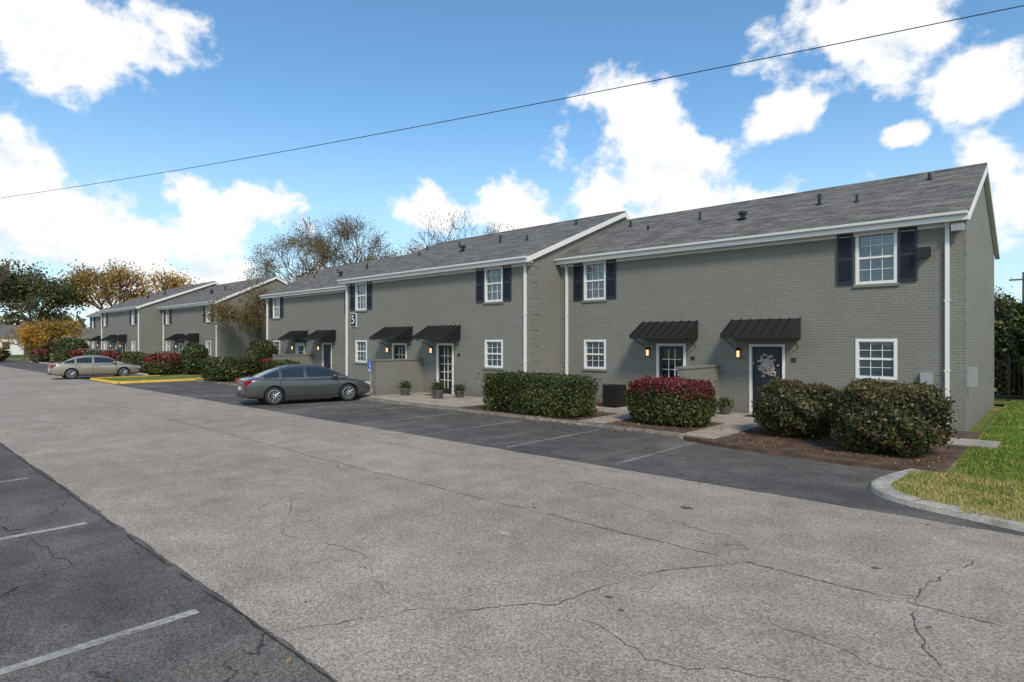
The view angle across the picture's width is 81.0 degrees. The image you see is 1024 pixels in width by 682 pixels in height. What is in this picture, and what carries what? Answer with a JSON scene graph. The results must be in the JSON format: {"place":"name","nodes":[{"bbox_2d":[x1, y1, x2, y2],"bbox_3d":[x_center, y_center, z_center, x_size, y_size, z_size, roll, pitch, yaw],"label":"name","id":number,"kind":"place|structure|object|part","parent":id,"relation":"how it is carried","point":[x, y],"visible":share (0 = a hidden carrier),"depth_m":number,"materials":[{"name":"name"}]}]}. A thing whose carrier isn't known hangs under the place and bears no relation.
{"place":"outdoors","nodes":[
{"label":"outdoors","id":0,"kind":"place"},
{"bbox_2d":[98,373,204,383],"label":"lawn","id":1,"kind":"structure","parent":0,"point":[175,376],"depth_m":38.35,"materials":[{"name":"green plant"}]},
{"bbox_2d":[142,352,183,374],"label":"red tipped shrub","id":2,"kind":"object","parent":1,"relation":"on","point":[162,363],"visible":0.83,"depth_m":41.18,"materials":[{"name":"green plant"}]},
{"bbox_2d":[179,342,208,374],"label":"rounded shrub","id":3,"kind":"object","parent":1,"relation":"on","point":[192,355],"visible":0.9,"depth_m":41.32,"materials":[{"name":"green plant"}]},
{"bbox_2d":[7,351,1003,432],"bbox_3d":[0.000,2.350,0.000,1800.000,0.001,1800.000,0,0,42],"label":"ground","id":4,"kind":"structure","parent":0,"point":[983,422],"depth_m":19.98,"materials":[{"name":"green plant"}]},
{"bbox_2d":[0,337,24,354],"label":"walls","id":5,"kind":"structure","parent":4,"relation":"on","point":[15,349],"depth_m":111.77,"materials":[{"name":"white paint"}]},
{"bbox_2d":[2,342,9,348],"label":"windows","id":6,"kind":"structure","parent":5,"relation":"attached to","point":[7,346],"depth_m":111.09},
{"bbox_2d":[0,325,24,336],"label":"roof","id":7,"kind":"structure","parent":5,"relation":"on","point":[6,329],"depth_m":113.19,"materials":[{"name":"concrete"}]},
{"bbox_2d":[0,323,51,360],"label":"autumn tree","id":8,"kind":"object","parent":4,"relation":"on","point":[32,335],"visible":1,"depth_m":74.76,"materials":[{"name":"orange plant"}]},
{"bbox_2d":[0,253,56,322],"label":"pine tree","id":9,"kind":"object","parent":4,"relation":"on","point":[15,288],"visible":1,"depth_m":86.06,"materials":[{"name":"green plant"}]},
{"bbox_2d":[0,311,86,351],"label":"distant treeline","id":10,"kind":"object","parent":4,"relation":"on","point":[13,318],"depth_m":129.79,"materials":[{"name":"green plant"}]},
{"bbox_2d":[11,315,89,350],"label":"autumn tree","id":11,"kind":"object","parent":4,"relation":"on","point":[55,329],"visible":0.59,"depth_m":83.05,"materials":[{"name":"orange plant"}]},
{"bbox_2d":[0,259,102,348],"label":"pine tree","id":12,"kind":"object","parent":4,"relation":"on","point":[62,295],"visible":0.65,"depth_m":93.47,"materials":[{"name":"green plant"}]},
{"bbox_2d":[30,361,147,374],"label":"kerb","id":13,"kind":"structure","parent":4,"relation":"on","point":[50,363],"depth_m":63.48,"materials":[{"name":"concrete"}]},
{"bbox_2d":[53,258,161,309],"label":"autumn tree","id":14,"kind":"object","parent":4,"relation":"on","point":[93,280],"visible":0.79,"depth_m":99.42,"materials":[{"name":"orange plant"}]},
{"bbox_2d":[111,259,201,303],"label":"autumn tree","id":15,"kind":"object","parent":4,"relation":"on","point":[166,284],"visible":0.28,"depth_m":99.17,"materials":[{"name":"brown plant"}]},
{"bbox_2d":[77,279,285,357],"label":"walls","id":16,"kind":"structure","parent":4,"relation":"on","point":[233,341],"depth_m":52.80,"materials":[{"name":"paint"}]},
{"bbox_2d":[88,333,198,343],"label":"awnings","id":17,"kind":"object","parent":16,"relation":"attached to","point":[177,337],"visible":0.91,"depth_m":52.04,"materials":[{"name":"metal"}]},
{"bbox_2d":[86,301,217,356],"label":"trim","id":18,"kind":"structure","parent":16,"relation":"attached to","point":[132,309],"depth_m":54.56,"materials":[{"name":"white wood"}]},
{"bbox_2d":[168,307,209,353],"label":"blinds","id":19,"kind":"object","parent":18,"relation":"attached to","point":[168,322],"visible":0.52,"depth_m":51.14,"materials":[{"name":"white plastic"}]},
{"bbox_2d":[91,305,212,351],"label":"shutters and doors","id":20,"kind":"object","parent":16,"relation":"attached to","point":[170,316],"visible":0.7,"depth_m":54.55,"materials":[{"name":"paint"}]},
{"bbox_2d":[98,279,257,347],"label":"vents","id":21,"kind":"object","parent":16,"relation":"attached to","point":[211,291],"visible":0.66,"depth_m":57.06,"materials":[{"name":"metal"}]},
{"bbox_2d":[89,275,287,314],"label":"roof","id":22,"kind":"structure","parent":16,"relation":"attached to","point":[219,292],"depth_m":54.67,"materials":[{"name":"concrete"}]},
{"bbox_2d":[137,276,288,307],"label":"rake boards","id":23,"kind":"object","parent":16,"relation":"attached to","point":[234,294],"visible":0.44,"depth_m":53.70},
{"bbox_2d":[197,277,276,339],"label":"autumn tree","id":24,"kind":"object","parent":4,"relation":"on","point":[256,315],"visible":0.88,"depth_m":44.74,"materials":[{"name":"brown plant"}]},
{"bbox_2d":[239,224,350,282],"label":"autumn tree","id":25,"kind":"object","parent":4,"relation":"on","point":[270,262],"visible":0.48,"depth_m":61.60,"materials":[{"name":"brown plant"}]},
{"bbox_2d":[282,206,398,267],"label":"autumn tree","id":26,"kind":"object","parent":4,"relation":"on","point":[344,232],"visible":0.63,"depth_m":56.66,"materials":[{"name":"brown plant"}]},
{"bbox_2d":[195,379,681,435],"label":"kerb","id":27,"kind":"structure","parent":4,"relation":"on","point":[525,417],"depth_m":18.64,"materials":[{"name":"grey concrete"}]},
{"bbox_2d":[198,379,981,472],"bbox_3d":[-4.589,2.317,25.669,38.550,0.105,6.250,0,0,42],"label":"planting bed","id":28,"kind":"object","parent":4,"relation":"on","point":[880,462],"visible":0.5,"depth_m":12.99,"materials":[{"name":"brown soil"}]},
{"bbox_2d":[196,355,263,381],"bbox_3d":[-16.635,1.530,35.531,2.949,1.589,3.472,0,0,42],"label":"clipped hedge","id":29,"kind":"object","parent":28,"relation":"on","point":[227,368],"visible":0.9,"depth_m":34.62,"materials":[{"name":"green plant"}]},
{"bbox_2d":[245,339,278,359],"bbox_3d":[-16.345,0.995,39.281,2.135,2.626,2.086,0,0,42],"label":"rounded shrub","id":30,"kind":"object","parent":28,"relation":"on","point":[260,348],"visible":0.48,"depth_m":38.74,"materials":[{"name":"green plant"}]},
{"bbox_2d":[261,357,272,366],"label":"red tipped shrub","id":31,"kind":"object","parent":28,"relation":"on","point":[264,360],"visible":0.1,"depth_m":36.68,"materials":[{"name":"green plant"}]},
{"bbox_2d":[262,359,299,369],"bbox_3d":[-12.687,1.617,33.157,3.444,1.381,1.456,0,0,42],"label":"clipped hedge","id":32,"kind":"object","parent":28,"relation":"on","point":[271,364],"visible":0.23,"depth_m":32.90,"materials":[{"name":"green plant"}]},
{"bbox_2d":[476,370,603,418],"bbox_3d":[0.801,1.611,19.124,4.419,1.404,1.712,0,0,42],"label":"clipped hedge","id":33,"kind":"object","parent":28,"relation":"on","point":[553,394],"visible":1,"depth_m":18.31,"materials":[{"name":"green plant"}]},
{"bbox_2d":[621,375,724,427],"bbox_3d":[4.398,1.603,16.605,2.634,1.410,1.650,0,0,42],"label":"red tipped shrub","id":34,"kind":"object","parent":28,"relation":"on","point":[675,401],"visible":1,"depth_m":16.02,"materials":[{"name":"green plant"}]},
{"bbox_2d":[751,376,839,439],"bbox_3d":[6.914,1.546,14.475,2.194,1.523,2.052,0,0,42],"label":"rounded shrub","id":35,"kind":"object","parent":28,"relation":"on","point":[786,407],"visible":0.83,"depth_m":13.95,"materials":[{"name":"green plant"}]},
{"bbox_2d":[823,378,959,456],"bbox_3d":[7.792,1.523,12.396,2.370,1.566,2.484,0,0,42],"label":"rounded shrub","id":36,"kind":"object","parent":28,"relation":"on","point":[869,415],"visible":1,"depth_m":11.78,"materials":[{"name":"green plant"}]},
{"bbox_2d":[268,183,993,431],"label":"walls","id":37,"kind":"structure","parent":4,"relation":"on","point":[714,293],"depth_m":19.97,"materials":[{"name":"paint"}]},
{"bbox_2d":[299,346,680,387],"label":"interiors","id":38,"kind":"object","parent":37,"relation":"in","point":[674,354],"visible":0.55,"depth_m":25.80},
{"bbox_2d":[291,346,739,356],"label":"lanterns","id":39,"kind":"object","parent":37,"relation":"attached to","point":[647,353],"visible":1,"depth_m":21.11,"materials":[{"name":"glass"}]},
{"bbox_2d":[278,317,800,347],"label":"awnings","id":40,"kind":"object","parent":37,"relation":"attached to","point":[789,327],"visible":1,"depth_m":20.21,"materials":[{"name":"metal"}]},
{"bbox_2d":[269,226,916,411],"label":"shutters and doors","id":41,"kind":"object","parent":37,"relation":"attached to","point":[907,257],"visible":0.78,"depth_m":18.74,"materials":[{"name":"paint"}]},
{"bbox_2d":[752,353,778,376],"bbox_3d":[7.826,0.718,18.508,0.829,0.739,0.084,0,0,42],"label":"wreath","id":42,"kind":"object","parent":41,"relation":"attached to","point":[767,364],"visible":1,"depth_m":18.45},
{"bbox_2d":[291,173,931,406],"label":"building fixtures","id":43,"kind":"object","parent":37,"relation":"attached to","point":[612,395],"visible":0.87,"depth_m":20.86,"materials":[{"name":"metal"}]},
{"bbox_2d":[259,210,969,428],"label":"trim","id":44,"kind":"structure","parent":37,"relation":"attached to","point":[946,220],"depth_m":20.41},
{"bbox_2d":[275,233,893,376],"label":"blinds","id":45,"kind":"object","parent":44,"relation":"attached to","point":[876,264],"visible":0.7,"depth_m":16.75,"materials":[{"name":"white plastic"}]},
{"bbox_2d":[263,162,986,294],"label":"roof","id":46,"kind":"structure","parent":37,"relation":"attached to","point":[946,190],"depth_m":21.67,"materials":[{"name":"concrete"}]},
{"bbox_2d":[330,223,976,386],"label":"meters","id":47,"kind":"object","parent":37,"relation":"attached to","point":[971,377],"visible":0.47,"depth_m":15.38,"materials":[{"name":"metal"}]},
{"bbox_2d":[528,165,999,261],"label":"rake boards","id":48,"kind":"object","parent":37,"relation":"attached to","point":[985,179],"visible":0.55,"depth_m":21.32,"materials":[{"name":"white wood"}]},
{"bbox_2d":[994,282,1020,309],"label":"autumn tree","id":49,"kind":"object","parent":4,"relation":"on","point":[996,297],"visible":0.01,"depth_m":62.53,"materials":[{"name":"green plant"}]},
{"bbox_2d":[994,355,1023,400],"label":"iron fence","id":50,"kind":"object","parent":4,"relation":"on","point":[1009,361],"visible":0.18,"depth_m":23.10,"materials":[{"name":"metal"}]},
{"bbox_2d":[1009,272,1023,300],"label":"utility pole","id":51,"kind":"object","parent":4,"relation":"on","point":[1011,279],"visible":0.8,"depth_m":58.60,"materials":[{"name":"wood"}]},
{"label":"planting bed","id":52,"kind":"object","parent":4,"relation":"on","visible":0},
{"bbox_2d":[28,348,49,361],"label":"red tipped shrub","id":53,"kind":"object","parent":52,"relation":"on","point":[38,355],"visible":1,"depth_m":67.62,"materials":[{"name":"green plant"}]},
{"bbox_2d":[53,349,71,362],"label":"clipped hedge","id":54,"kind":"object","parent":52,"relation":"on","point":[60,355],"visible":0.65,"depth_m":63.48,"materials":[{"name":"green plant"}]},
{"bbox_2d":[50,337,89,351],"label":"rounded shrub","id":55,"kind":"object","parent":52,"relation":"on","point":[70,343],"visible":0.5,"depth_m":71.27,"materials":[{"name":"green plant"}]},
{"bbox_2d":[67,348,86,358],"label":"red tipped shrub","id":56,"kind":"object","parent":52,"relation":"on","point":[75,353],"visible":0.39,"depth_m":58.81,"materials":[{"name":"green plant"}]},
{"bbox_2d":[82,350,102,355],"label":"clipped hedge","id":57,"kind":"object","parent":52,"relation":"on","point":[92,352],"visible":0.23,"depth_m":54.76,"materials":[{"name":"green plant"}]},
{"bbox_2d":[96,350,119,360],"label":"red tipped shrub","id":58,"kind":"object","parent":52,"relation":"on","point":[113,354],"visible":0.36,"depth_m":50.52,"materials":[{"name":"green plant"}]},
{"bbox_2d":[118,351,144,363],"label":"clipped hedge","id":59,"kind":"object","parent":52,"relation":"on","point":[125,357],"visible":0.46,"depth_m":48.17,"materials":[{"name":"green plant"}]},
{"bbox_2d":[131,353,154,372],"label":"clipped hedge","id":60,"kind":"object","parent":52,"relation":"on","point":[138,360],"visible":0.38,"depth_m":44.15,"materials":[{"name":"green plant"}]},
{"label":"walls","id":61,"kind":"object","parent":4,"relation":"on","visible":0},
{"bbox_2d":[65,327,89,338],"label":"roof","id":62,"kind":"structure","parent":61,"relation":"on","point":[87,329],"depth_m":121.24,"materials":[{"name":"concrete"}]},
{"bbox_2d":[0,366,1023,681],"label":"road","id":63,"kind":"structure","parent":0,"point":[378,554],"depth_m":6.58,"materials":[{"name":"grey asphalt"}]},
{"bbox_2d":[7,409,929,610],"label":"tar spots","id":64,"kind":"object","parent":63,"relation":"on","point":[684,507],"visible":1,"depth_m":6.95,"materials":[{"name":"black asphalt"}]},
{"bbox_2d":[478,467,513,535],"bbox_3d":[-0.305,2.337,9.191,0.440,0.001,3.955,0,0,-3],"label":"road patch","id":65,"kind":"object","parent":63,"relation":"on","point":[506,533],"visible":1,"depth_m":7.36,"materials":[{"name":"grey asphalt"}]},
{"bbox_2d":[1,392,1023,681],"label":"fallen leaves","id":66,"kind":"object","parent":63,"relation":"on","point":[745,464],"depth_m":12.91,"materials":[{"name":"brown plant"}]},
{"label":"utility pole","id":67,"kind":"object","parent":63,"relation":"on","visible":0},
{"bbox_2d":[2,5,1023,197],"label":"power line","id":68,"kind":"object","parent":67,"relation":"attached to","point":[587,93],"visible":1,"depth_m":20.10,"materials":[{"name":"metal"}]},
{"bbox_2d":[0,359,1023,681],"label":"parking lot","id":69,"kind":"structure","parent":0,"point":[116,585],"depth_m":6.78,"materials":[{"name":"grey asphalt"}]},
{"bbox_2d":[0,347,11,361],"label":"rounded shrub","id":70,"kind":"object","parent":69,"relation":"on","point":[5,354],"visible":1,"depth_m":69.80,"materials":[{"name":"green plant"}]},
{"bbox_2d":[47,355,140,378],"bbox_3d":[-27.190,1.621,39.156,4.922,1.514,2.206,0,0,-44],"label":"parked car","id":71,"kind":"object","parent":69,"relation":"on","point":[87,365],"visible":1,"depth_m":38.28,"materials":[{"name":"beige paint"}]},
{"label":"windows","id":72,"kind":"part","parent":71,"relation":"part of","materials":[{"name":"black glass"}]},
{"bbox_2d":[0,478,199,673],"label":"parking lines","id":73,"kind":"object","parent":69,"relation":"on","point":[176,617],"visible":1,"depth_m":4.98,"materials":[{"name":"grey paint"}]},
{"bbox_2d":[90,375,203,383],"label":"yellow kerb","id":74,"kind":"structure","parent":69,"relation":"on","point":[140,381],"depth_m":35.50,"materials":[{"name":"paint"}]},
{"bbox_2d":[236,364,370,404],"bbox_3d":[-8.151,1.621,23.744,4.922,1.514,2.206,0,0,-35],"label":"parked car","id":75,"kind":"object","parent":69,"relation":"on","point":[276,385],"visible":0.99,"depth_m":22.82,"materials":[{"name":"grey paint"}]},
{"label":"windows","id":76,"kind":"part","parent":75,"relation":"part of","materials":[{"name":"black glass"}]},
{"bbox_2d":[0,403,845,681],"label":"asphalt cracks","id":77,"kind":"object","parent":69,"relation":"on","point":[258,627],"visible":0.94,"depth_m":6.05,"materials":[{"name":"black asphalt"}]},
{"bbox_2d":[869,468,1023,531],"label":"kerb","id":78,"kind":"structure","parent":69,"relation":"on","point":[883,488],"depth_m":8.41,"materials":[{"name":"concrete"}]},
{"bbox_2d":[0,0,1023,326],"label":"sky","id":79,"kind":"structure","parent":0,"point":[92,91],"materials":[{"name":"blue"}]},
{"bbox_2d":[356,389,1000,448],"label":"concrete walkway","id":80,"kind":"structure","parent":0,"point":[731,419],"depth_m":17.83,"materials":[{"name":"grey concrete"}]},
{"bbox_2d":[368,360,371,395],"bbox_3d":[-5.914,1.550,25.000,0.280,1.600,0.070,0,0,42],"label":"accessible parking sign","id":81,"kind":"object","parent":80,"relation":"on","point":[370,366],"visible":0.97,"depth_m":24.99,"materials":[{"name":"metal"}]},
{"bbox_2d":[396,378,413,395],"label":"potted plant","id":82,"kind":"object","parent":80,"relation":"on","point":[405,388],"visible":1,"depth_m":25.15,"materials":[{"name":"green plant"}]},
{"bbox_2d":[428,379,447,398],"bbox_3d":[-2.956,1.858,23.887,0.838,0.775,0.826,0,0,42],"label":"potted plant","id":83,"kind":"object","parent":80,"relation":"on","point":[437,391],"visible":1,"depth_m":23.73,"materials":[{"name":"green plant"}]},
{"bbox_2d":[451,381,467,397],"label":"potted plant","id":84,"kind":"object","parent":80,"relation":"on","point":[459,390],"visible":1,"depth_m":24.21,"materials":[{"name":"green plant"}]},
{"bbox_2d":[430,393,751,414],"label":"steps","id":85,"kind":"structure","parent":80,"relation":"on","point":[453,394],"depth_m":22.03,"materials":[{"name":"concrete"}]},
{"bbox_2d":[717,396,736,414],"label":"potted plant","id":86,"kind":"object","parent":80,"relation":"on","point":[725,410],"visible":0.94,"depth_m":18.51,"materials":[{"name":"green plant"}]},
{"bbox_2d":[891,385,1023,516],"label":"lawn","id":87,"kind":"structure","parent":0,"point":[996,401],"depth_m":10.95,"materials":[{"name":"green plant"}]},
{"bbox_2d":[385,210,525,257],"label":"autumn tree","id":88,"kind":"object","parent":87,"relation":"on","point":[418,245],"visible":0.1,"depth_m":44.37,"materials":[{"name":"brown plant"}]},
{"bbox_2d":[994,291,1023,398],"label":"evergreen shrub","id":89,"kind":"object","parent":87,"relation":"on","point":[1009,330],"visible":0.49,"depth_m":23.63,"materials":[{"name":"green plant"}]}
]}

